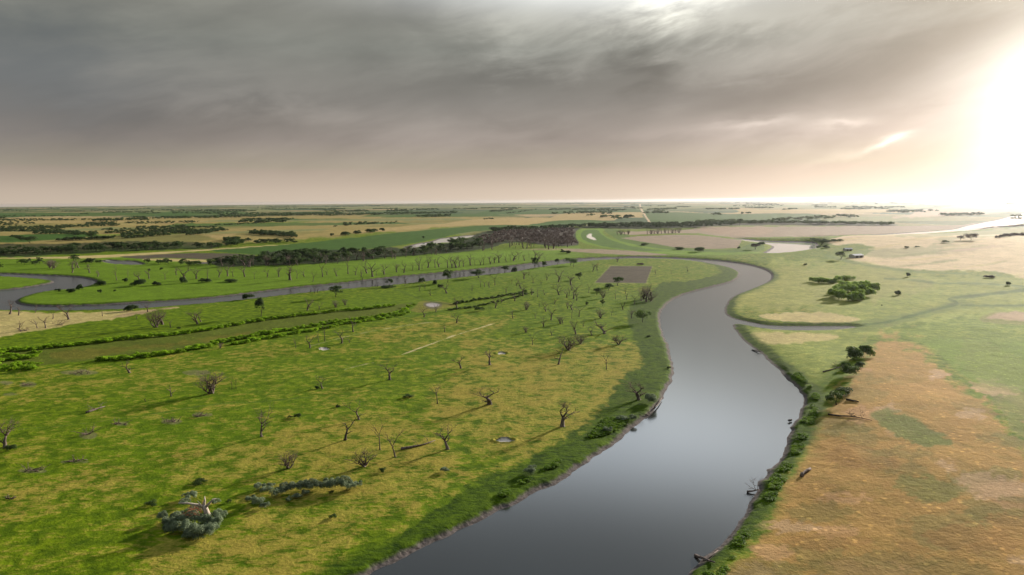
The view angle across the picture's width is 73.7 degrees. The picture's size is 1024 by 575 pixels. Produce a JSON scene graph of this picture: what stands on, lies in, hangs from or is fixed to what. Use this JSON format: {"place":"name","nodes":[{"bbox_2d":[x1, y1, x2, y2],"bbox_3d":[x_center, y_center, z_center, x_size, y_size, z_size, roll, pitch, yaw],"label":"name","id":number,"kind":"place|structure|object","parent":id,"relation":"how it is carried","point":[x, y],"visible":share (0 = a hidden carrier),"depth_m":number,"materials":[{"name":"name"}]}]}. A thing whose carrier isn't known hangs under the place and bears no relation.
{"place":"outdoors","nodes":[
{"label":"outdoors","id":0,"kind":"place"},
{"bbox_2d":[0,257,850,574],"bbox_3d":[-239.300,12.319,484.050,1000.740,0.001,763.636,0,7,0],"label":"river","id":1,"kind":"structure","parent":0,"point":[664,487],"depth_m":180.39,"materials":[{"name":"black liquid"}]},
{"bbox_2d":[745,476,763,492],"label":"river snag","id":2,"kind":"object","parent":1,"relation":"on","point":[748,490],"visible":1,"depth_m":167.12,"materials":[{"name":"grey plant"}]},
{"bbox_2d":[0,199,1023,574],"bbox_3d":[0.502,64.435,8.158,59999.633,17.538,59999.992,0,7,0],"label":"ground","id":3,"kind":"structure","parent":0,"point":[920,471],"depth_m":263.43,"materials":[{"name":"green plant"}]},
{"bbox_2d":[2,444,16,450],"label":"shrub","id":4,"kind":"object","parent":3,"relation":"on","point":[9,447],"visible":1,"depth_m":196.38,"materials":[{"name":"green plant"}]},
{"bbox_2d":[0,417,21,447],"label":"dead tree","id":5,"kind":"object","parent":3,"relation":"on","point":[4,442],"visible":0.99,"depth_m":199.24,"materials":[{"name":"wood"}]},
{"bbox_2d":[19,236,37,242],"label":"leafy tree","id":6,"kind":"object","parent":3,"relation":"on","point":[29,238],"visible":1,"depth_m":1220.61,"materials":[{"name":"green plant"}]},
{"bbox_2d":[21,364,37,369],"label":"willow shrub","id":7,"kind":"object","parent":3,"relation":"on","point":[30,366],"visible":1,"depth_m":291.13,"materials":[{"name":"green plant"}]},
{"bbox_2d":[21,463,46,471],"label":"brush pile","id":8,"kind":"object","parent":3,"relation":"on","point":[32,469],"visible":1,"depth_m":181.40,"materials":[{"name":"wood"}]},
{"bbox_2d":[55,304,71,319],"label":"dead tree","id":9,"kind":"object","parent":3,"relation":"on","point":[67,316],"visible":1,"depth_m":417.86,"materials":[{"name":"wood"}]},
{"bbox_2d":[86,402,106,412],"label":"fallen log","id":10,"kind":"object","parent":3,"relation":"on","point":[91,410],"visible":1,"depth_m":233.51,"materials":[{"name":"grey wood"}]},
{"bbox_2d":[123,304,138,310],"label":"bush","id":11,"kind":"object","parent":3,"relation":"on","point":[129,307],"visible":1,"depth_m":448.81,"materials":[{"name":"green plant"}]},
{"bbox_2d":[130,279,146,285],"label":"bush","id":12,"kind":"object","parent":3,"relation":"on","point":[138,282],"visible":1,"depth_m":586.65,"materials":[{"name":"green plant"}]},
{"bbox_2d":[144,499,156,506],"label":"bush","id":13,"kind":"object","parent":3,"relation":"on","point":[150,503],"visible":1,"depth_m":159.88,"materials":[{"name":"green plant"}]},
{"bbox_2d":[140,309,165,327],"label":"dead tree","id":14,"kind":"object","parent":3,"relation":"on","point":[156,323],"visible":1,"depth_m":389.24,"materials":[{"name":"wood"}]},
{"bbox_2d":[156,510,168,518],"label":"sage bush","id":15,"kind":"object","parent":3,"relation":"on","point":[162,514],"visible":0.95,"depth_m":151.90,"materials":[{"name":"green plant"}]},
{"bbox_2d":[161,513,180,524],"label":"sage bush","id":16,"kind":"object","parent":3,"relation":"on","point":[165,519],"visible":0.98,"depth_m":148.95,"materials":[{"name":"green plant"}]},
{"bbox_2d":[164,524,180,532],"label":"sage bush","id":17,"kind":"object","parent":3,"relation":"on","point":[166,528],"visible":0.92,"depth_m":145.52,"materials":[{"name":"green plant"}]},
{"bbox_2d":[170,518,192,530],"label":"sage bush","id":18,"kind":"object","parent":3,"relation":"on","point":[186,522],"visible":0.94,"depth_m":145.89,"materials":[{"name":"green plant"}]},
{"bbox_2d":[171,511,199,520],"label":"sage bush","id":19,"kind":"object","parent":3,"relation":"on","point":[183,516],"visible":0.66,"depth_m":150.56,"materials":[{"name":"green plant"}]},
{"bbox_2d":[181,529,193,537],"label":"sage bush","id":20,"kind":"object","parent":3,"relation":"on","point":[185,534],"visible":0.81,"depth_m":143.27,"materials":[{"name":"green plant"}]},
{"bbox_2d":[181,490,196,498],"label":"sage bush","id":21,"kind":"object","parent":3,"relation":"on","point":[188,495],"visible":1,"depth_m":163.22,"materials":[{"name":"green plant"}]},
{"bbox_2d":[180,500,203,516],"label":"brushwood","id":22,"kind":"object","parent":3,"relation":"on","point":[194,508],"visible":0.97,"depth_m":151.26,"materials":[{"name":"brown plant"}]},
{"bbox_2d":[182,309,201,323],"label":"dead tree","id":23,"kind":"object","parent":3,"relation":"on","point":[195,319],"visible":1,"depth_m":398.92,"materials":[{"name":"wood"}]},
{"bbox_2d":[178,496,215,514],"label":"broken tree","id":24,"kind":"object","parent":3,"relation":"on","point":[204,507],"visible":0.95,"depth_m":150.66,"materials":[{"name":"grey plant"}]},
{"bbox_2d":[186,522,209,535],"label":"sage bush","id":25,"kind":"object","parent":3,"relation":"on","point":[194,527],"visible":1,"depth_m":143.72,"materials":[{"name":"green plant"}]},
{"bbox_2d":[187,510,213,522],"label":"sage bush","id":26,"kind":"object","parent":3,"relation":"on","point":[200,517],"visible":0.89,"depth_m":149.71,"materials":[{"name":"green plant"}]},
{"bbox_2d":[193,478,207,484],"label":"bush","id":27,"kind":"object","parent":3,"relation":"on","point":[200,480],"visible":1,"depth_m":172.33,"materials":[{"name":"green plant"}]},
{"bbox_2d":[192,528,212,540],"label":"sage bush","id":28,"kind":"object","parent":3,"relation":"on","point":[200,535],"visible":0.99,"depth_m":143.39,"materials":[{"name":"green plant"}]},
{"bbox_2d":[199,522,219,534],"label":"sage bush","id":29,"kind":"object","parent":3,"relation":"on","point":[213,526],"visible":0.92,"depth_m":145.55,"materials":[{"name":"green plant"}]},
{"bbox_2d":[204,515,214,523],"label":"sage bush","id":30,"kind":"object","parent":3,"relation":"on","point":[208,517],"visible":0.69,"depth_m":148.68,"materials":[{"name":"green plant"}]},
{"bbox_2d":[193,369,226,393],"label":"dead tree","id":31,"kind":"object","parent":3,"relation":"on","point":[211,388],"visible":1,"depth_m":252.67,"materials":[{"name":"wood"}]},
{"bbox_2d":[209,512,225,524],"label":"sage bush","id":32,"kind":"object","parent":3,"relation":"on","point":[217,518],"visible":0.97,"depth_m":148.41,"materials":[{"name":"green plant"}]},
{"bbox_2d":[212,508,226,515],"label":"sage bush","id":33,"kind":"object","parent":3,"relation":"on","point":[218,510],"visible":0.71,"depth_m":152.74,"materials":[{"name":"green plant"}]},
{"bbox_2d":[242,294,254,298],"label":"bush","id":34,"kind":"object","parent":3,"relation":"on","point":[245,296],"visible":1,"depth_m":499.10,"materials":[{"name":"green plant"}]},
{"bbox_2d":[251,496,264,503],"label":"sage bush","id":35,"kind":"object","parent":3,"relation":"on","point":[259,500],"visible":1,"depth_m":158.93,"materials":[{"name":"green plant"}]},
{"bbox_2d":[254,297,264,315],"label":"leafy tree","id":36,"kind":"object","parent":3,"relation":"on","point":[259,302],"visible":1,"depth_m":424.01,"materials":[{"name":"green plant"}]},
{"bbox_2d":[253,482,266,488],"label":"sage bush","id":37,"kind":"object","parent":3,"relation":"on","point":[257,485],"visible":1,"depth_m":167.84,"materials":[{"name":"green plant"}]},
{"bbox_2d":[252,403,275,436],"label":"dead tree","id":38,"kind":"object","parent":3,"relation":"on","point":[259,417],"visible":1,"depth_m":206.08,"materials":[{"name":"wood"}]},
{"bbox_2d":[259,501,270,507],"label":"sage bush","id":39,"kind":"object","parent":3,"relation":"on","point":[264,504],"visible":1,"depth_m":157.78,"materials":[{"name":"green plant"}]},
{"bbox_2d":[259,486,273,491],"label":"sage bush","id":40,"kind":"object","parent":3,"relation":"on","point":[267,488],"visible":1,"depth_m":165.81,"materials":[{"name":"green plant"}]},
{"bbox_2d":[269,487,285,496],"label":"sage bush","id":41,"kind":"object","parent":3,"relation":"on","point":[277,491],"visible":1,"depth_m":163.53,"materials":[{"name":"green plant"}]},
{"bbox_2d":[279,481,290,490],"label":"sage bush","id":42,"kind":"object","parent":3,"relation":"on","point":[285,486],"visible":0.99,"depth_m":165.21,"materials":[{"name":"green plant"}]},
{"bbox_2d":[276,450,297,468],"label":"dead tree","id":43,"kind":"object","parent":3,"relation":"on","point":[286,464],"visible":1,"depth_m":181.01,"materials":[{"name":"wood"}]},
{"bbox_2d":[288,480,302,489],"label":"sage bush","id":44,"kind":"object","parent":3,"relation":"on","point":[293,485],"visible":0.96,"depth_m":165.74,"materials":[{"name":"green plant"}]},
{"bbox_2d":[297,479,306,488],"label":"sage bush","id":45,"kind":"object","parent":3,"relation":"on","point":[302,483],"visible":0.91,"depth_m":166.64,"materials":[{"name":"green plant"}]},
{"bbox_2d":[0,209,610,242],"bbox_3d":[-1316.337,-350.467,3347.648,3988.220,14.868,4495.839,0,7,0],"label":"scrub","id":46,"kind":"object","parent":3,"relation":"on","point":[181,228],"visible":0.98,"depth_m":1720.68,"materials":[{"name":"green plant"}]},
{"bbox_2d":[304,478,318,488],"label":"sage bush","id":47,"kind":"object","parent":3,"relation":"on","point":[309,483],"visible":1,"depth_m":166.65,"materials":[{"name":"green plant"}]},
{"bbox_2d":[320,478,335,487],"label":"sage bush","id":48,"kind":"object","parent":3,"relation":"on","point":[326,483],"visible":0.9,"depth_m":166.60,"materials":[{"name":"green plant"}]},
{"bbox_2d":[327,476,342,487],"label":"sage bush","id":49,"kind":"object","parent":3,"relation":"on","point":[333,480],"visible":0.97,"depth_m":166.99,"materials":[{"name":"green plant"}]},
{"bbox_2d":[328,285,342,296],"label":"leafy tree","id":50,"kind":"object","parent":3,"relation":"on","point":[336,287],"visible":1,"depth_m":505.83,"materials":[{"name":"green plant"}]},
{"bbox_2d":[337,475,352,486],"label":"sage bush","id":51,"kind":"object","parent":3,"relation":"on","point":[344,482],"visible":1,"depth_m":167.15,"materials":[{"name":"green plant"}]},
{"bbox_2d":[341,416,357,440],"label":"dead tree","id":52,"kind":"object","parent":3,"relation":"on","point":[345,436],"visible":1,"depth_m":201.80,"materials":[{"name":"wood"}]},
{"bbox_2d":[345,481,356,488],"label":"sage bush","id":53,"kind":"object","parent":3,"relation":"on","point":[349,485],"visible":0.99,"depth_m":166.42,"materials":[{"name":"green plant"}]},
{"bbox_2d":[344,399,362,419],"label":"dead tree","id":54,"kind":"object","parent":3,"relation":"on","point":[356,410],"visible":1,"depth_m":221.39,"materials":[{"name":"wood"}]},
{"bbox_2d":[345,447,378,466],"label":"dead tree","id":55,"kind":"object","parent":3,"relation":"on","point":[364,464],"visible":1,"depth_m":182.10,"materials":[{"name":"wood"}]},
{"bbox_2d":[369,415,385,449],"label":"dead tree","id":56,"kind":"object","parent":3,"relation":"on","point":[379,434],"visible":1,"depth_m":193.55,"materials":[{"name":"wood"}]},
{"bbox_2d":[380,360,396,379],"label":"dead tree","id":57,"kind":"object","parent":3,"relation":"on","point":[389,376],"visible":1,"depth_m":270.84,"materials":[{"name":"wood"}]},
{"bbox_2d":[383,428,401,456],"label":"dead tree","id":58,"kind":"object","parent":3,"relation":"on","point":[393,443],"visible":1,"depth_m":187.74,"materials":[{"name":"wood"}]},
{"bbox_2d":[401,436,434,449],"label":"fallen log","id":59,"kind":"object","parent":3,"relation":"on","point":[406,447],"visible":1,"depth_m":195.51,"materials":[{"name":"wood"}]},
{"bbox_2d":[410,235,473,247],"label":"slough","id":60,"kind":"structure","parent":3,"relation":"in","point":[443,240],"depth_m":1228.14,"materials":[{"name":"grey liquid"}]},
{"bbox_2d":[434,423,457,449],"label":"dead tree","id":61,"kind":"object","parent":3,"relation":"on","point":[446,444],"visible":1,"depth_m":193.69,"materials":[{"name":"wood"}]},
{"bbox_2d":[442,269,452,281],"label":"leafy tree","id":62,"kind":"object","parent":3,"relation":"on","point":[447,273],"visible":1,"depth_m":593.45,"materials":[{"name":"green plant"}]},
{"bbox_2d":[471,269,484,277],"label":"leafy tree","id":63,"kind":"object","parent":3,"relation":"on","point":[477,272],"visible":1,"depth_m":625.68,"materials":[{"name":"green plant"}]},
{"bbox_2d":[473,386,498,404],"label":"dead tree","id":64,"kind":"object","parent":3,"relation":"on","point":[488,401],"visible":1,"depth_m":235.52,"materials":[{"name":"wood"}]},
{"bbox_2d":[485,348,494,364],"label":"dead tree","id":65,"kind":"object","parent":3,"relation":"on","point":[489,356],"visible":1,"depth_m":293.96,"materials":[{"name":"wood"}]},
{"bbox_2d":[0,200,1022,221],"bbox_3d":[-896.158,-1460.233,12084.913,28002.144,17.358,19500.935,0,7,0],"label":"distant tree lines","id":66,"kind":"object","parent":3,"relation":"on","point":[337,212],"visible":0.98,"depth_m":4146.21,"materials":[{"name":"green plant"}]},
{"bbox_2d":[476,227,577,243],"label":"dead wood","id":67,"kind":"object","parent":3,"relation":"on","point":[539,236],"visible":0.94,"depth_m":1299.01,"materials":[{"name":"wood"}]},
{"bbox_2d":[523,465,536,474],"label":"sage bush","id":68,"kind":"object","parent":3,"relation":"on","point":[531,469],"visible":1,"depth_m":175.80,"materials":[{"name":"green plant"}]},
{"bbox_2d":[497,417,629,496],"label":"bank growth","id":69,"kind":"object","parent":3,"relation":"on","point":[614,423],"visible":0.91,"depth_m":205.62,"materials":[{"name":"green plant"}]},
{"bbox_2d":[555,333,580,350],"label":"dead tree","id":70,"kind":"object","parent":3,"relation":"on","point":[568,347],"visible":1,"depth_m":321.70,"materials":[{"name":"wood"}]},
{"bbox_2d":[559,398,580,426],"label":"dead tree","id":71,"kind":"object","parent":3,"relation":"on","point":[562,423],"visible":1,"depth_m":212.31,"materials":[{"name":"wood"}]},
{"bbox_2d":[563,258,577,264],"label":"leafy tree","id":72,"kind":"object","parent":3,"relation":"on","point":[571,261],"visible":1,"depth_m":740.13,"materials":[{"name":"green plant"}]},
{"bbox_2d":[572,332,589,343],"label":"dead tree","id":73,"kind":"object","parent":3,"relation":"on","point":[581,340],"visible":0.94,"depth_m":335.72,"materials":[{"name":"wood"}]},
{"bbox_2d":[594,321,606,333],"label":"dead tree","id":74,"kind":"object","parent":3,"relation":"on","point":[601,327],"visible":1,"depth_m":363.94,"materials":[{"name":"wood"}]},
{"bbox_2d":[489,220,734,230],"bbox_3d":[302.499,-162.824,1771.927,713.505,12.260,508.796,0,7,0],"label":"wood","id":75,"kind":"object","parent":3,"relation":"on","point":[661,224],"visible":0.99,"depth_m":1748.60,"materials":[{"name":"green plant"}]},
{"bbox_2d":[611,334,625,344],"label":"dead tree","id":76,"kind":"object","parent":3,"relation":"on","point":[619,341],"visible":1,"depth_m":333.76,"materials":[{"name":"wood"}]},
{"bbox_2d":[613,277,623,285],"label":"leafy tree","id":77,"kind":"object","parent":3,"relation":"on","point":[617,280],"visible":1,"depth_m":561.28,"materials":[{"name":"green plant"}]},
{"bbox_2d":[624,380,645,399],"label":"dead tree","id":78,"kind":"object","parent":3,"relation":"on","point":[637,392],"visible":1,"depth_m":240.62,"materials":[{"name":"wood"}]},
{"bbox_2d":[634,309,651,321],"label":"leafy tree","id":79,"kind":"object","parent":3,"relation":"on","point":[641,313],"visible":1,"depth_m":393.53,"materials":[{"name":"green plant"}]},
{"bbox_2d":[637,286,651,298],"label":"dead tree","id":80,"kind":"object","parent":3,"relation":"on","point":[642,294],"visible":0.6,"depth_m":486.44,"materials":[{"name":"wood"}]},
{"bbox_2d":[645,393,657,402],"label":"sage bush","id":81,"kind":"object","parent":3,"relation":"on","point":[651,397],"visible":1,"depth_m":235.73,"materials":[{"name":"green plant"}]},
{"bbox_2d":[694,554,714,562],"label":"river snag","id":82,"kind":"object","parent":3,"relation":"on","point":[698,556],"visible":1,"depth_m":135.56,"materials":[{"name":"grey plant"}]},
{"bbox_2d":[700,372,820,574],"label":"bank growth","id":83,"kind":"object","parent":3,"relation":"on","point":[776,482],"visible":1,"depth_m":170.98,"materials":[{"name":"green plant"}]},
{"bbox_2d":[695,215,893,224],"bbox_3d":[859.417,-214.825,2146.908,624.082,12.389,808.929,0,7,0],"label":"tree line","id":84,"kind":"object","parent":3,"relation":"on","point":[782,219],"visible":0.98,"depth_m":1896.92,"materials":[{"name":"green plant"}]},
{"bbox_2d":[800,467,810,476],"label":"fallen log","id":85,"kind":"object","parent":3,"relation":"on","point":[807,470],"visible":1,"depth_m":173.13,"materials":[{"name":"wood"}]},
{"bbox_2d":[813,277,825,282],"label":"shrub","id":86,"kind":"object","parent":3,"relation":"on","point":[820,279],"visible":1,"depth_m":565.94,"materials":[{"name":"green plant"}]},
{"bbox_2d":[827,288,839,295],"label":"shrub","id":87,"kind":"object","parent":3,"relation":"on","point":[829,291],"visible":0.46,"depth_m":488.43,"materials":[{"name":"green plant"}]},
{"bbox_2d":[824,390,846,404],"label":"leafy tree","id":88,"kind":"object","parent":3,"relation":"on","point":[832,395],"visible":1,"depth_m":229.05,"materials":[{"name":"green plant"}]},
{"bbox_2d":[832,289,846,298],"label":"shrub","id":89,"kind":"object","parent":3,"relation":"on","point":[841,293],"visible":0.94,"depth_m":475.47,"materials":[{"name":"green plant"}]},
{"bbox_2d":[832,285,848,291],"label":"shrub","id":90,"kind":"object","parent":3,"relation":"on","point":[845,287],"visible":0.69,"depth_m":507.44,"materials":[{"name":"green plant"}]},
{"bbox_2d":[833,386,852,395],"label":"leafy tree","id":91,"kind":"object","parent":3,"relation":"on","point":[847,390],"visible":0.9,"depth_m":239.01,"materials":[{"name":"green plant"}]},
{"bbox_2d":[828,408,868,419],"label":"fallen log","id":92,"kind":"object","parent":3,"relation":"on","point":[848,415],"visible":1,"depth_m":213.66,"materials":[{"name":"wood"}]},
{"bbox_2d":[840,364,859,374],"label":"leafy tree","id":93,"kind":"object","parent":3,"relation":"on","point":[846,369],"visible":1,"depth_m":263.09,"materials":[{"name":"green plant"}]},
{"bbox_2d":[844,281,858,291],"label":"shrub","id":94,"kind":"object","parent":3,"relation":"on","point":[854,287],"visible":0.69,"depth_m":508.24,"materials":[{"name":"green plant"}]},
{"bbox_2d":[845,291,859,300],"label":"shrub","id":95,"kind":"object","parent":3,"relation":"on","point":[853,295],"visible":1,"depth_m":467.94,"materials":[{"name":"green plant"}]},
{"bbox_2d":[845,346,863,358],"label":"leafy tree","id":96,"kind":"object","parent":3,"relation":"on","point":[854,351],"visible":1,"depth_m":290.68,"materials":[{"name":"green plant"}]},
{"bbox_2d":[849,254,863,257],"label":"farm shed","id":97,"kind":"structure","parent":3,"relation":"on","point":[856,255],"depth_m":768.25,"materials":[{"name":"white metal"}]},
{"bbox_2d":[854,361,864,367],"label":"bush","id":98,"kind":"object","parent":3,"relation":"on","point":[859,364],"visible":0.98,"depth_m":277.73,"materials":[{"name":"green plant"}]},
{"bbox_2d":[854,283,867,289],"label":"shrub","id":99,"kind":"object","parent":3,"relation":"on","point":[861,286],"visible":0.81,"depth_m":514.77,"materials":[{"name":"green plant"}]},
{"bbox_2d":[857,289,865,299],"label":"shrub","id":100,"kind":"object","parent":3,"relation":"on","point":[861,293],"visible":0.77,"depth_m":472.01,"materials":[{"name":"green plant"}]},
{"bbox_2d":[858,345,875,355],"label":"leafy tree","id":101,"kind":"object","parent":3,"relation":"on","point":[867,349],"visible":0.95,"depth_m":298.93,"materials":[{"name":"green plant"}]},
{"bbox_2d":[864,287,875,294],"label":"shrub","id":102,"kind":"object","parent":3,"relation":"on","point":[869,290],"visible":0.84,"depth_m":489.09,"materials":[{"name":"green plant"}]},
{"bbox_2d":[867,283,879,290],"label":"shrub","id":103,"kind":"object","parent":3,"relation":"on","point":[875,286],"visible":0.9,"depth_m":515.91,"materials":[{"name":"green plant"}]},
{"bbox_2d":[963,233,978,237],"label":"leafy tree","id":104,"kind":"object","parent":3,"relation":"on","point":[971,236],"visible":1,"depth_m":924.78,"materials":[{"name":"green plant"}]},
{"bbox_2d":[978,225,1023,228],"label":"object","id":105,"kind":"object","parent":3,"relation":"on","point":[1001,226],"visible":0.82,"depth_m":1624.33,"materials":[{"name":"white"}]},
{"bbox_2d":[0,0,1023,206],"label":"sky","id":106,"kind":"structure","parent":0,"point":[103,102],"materials":[{"name":"grey"}]},
{"bbox_2d":[739,239,815,252],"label":"oxbow lake","id":107,"kind":"structure","parent":0,"point":[780,247],"depth_m":1030.60,"materials":[{"name":"grey liquid"}]},
{"bbox_2d":[884,214,1023,234],"bbox_3d":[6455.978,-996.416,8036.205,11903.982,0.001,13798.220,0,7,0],"label":"river","id":108,"kind":"structure","parent":0,"point":[1012,220],"depth_m":1789.92,"materials":[{"name":"grey liquid"}]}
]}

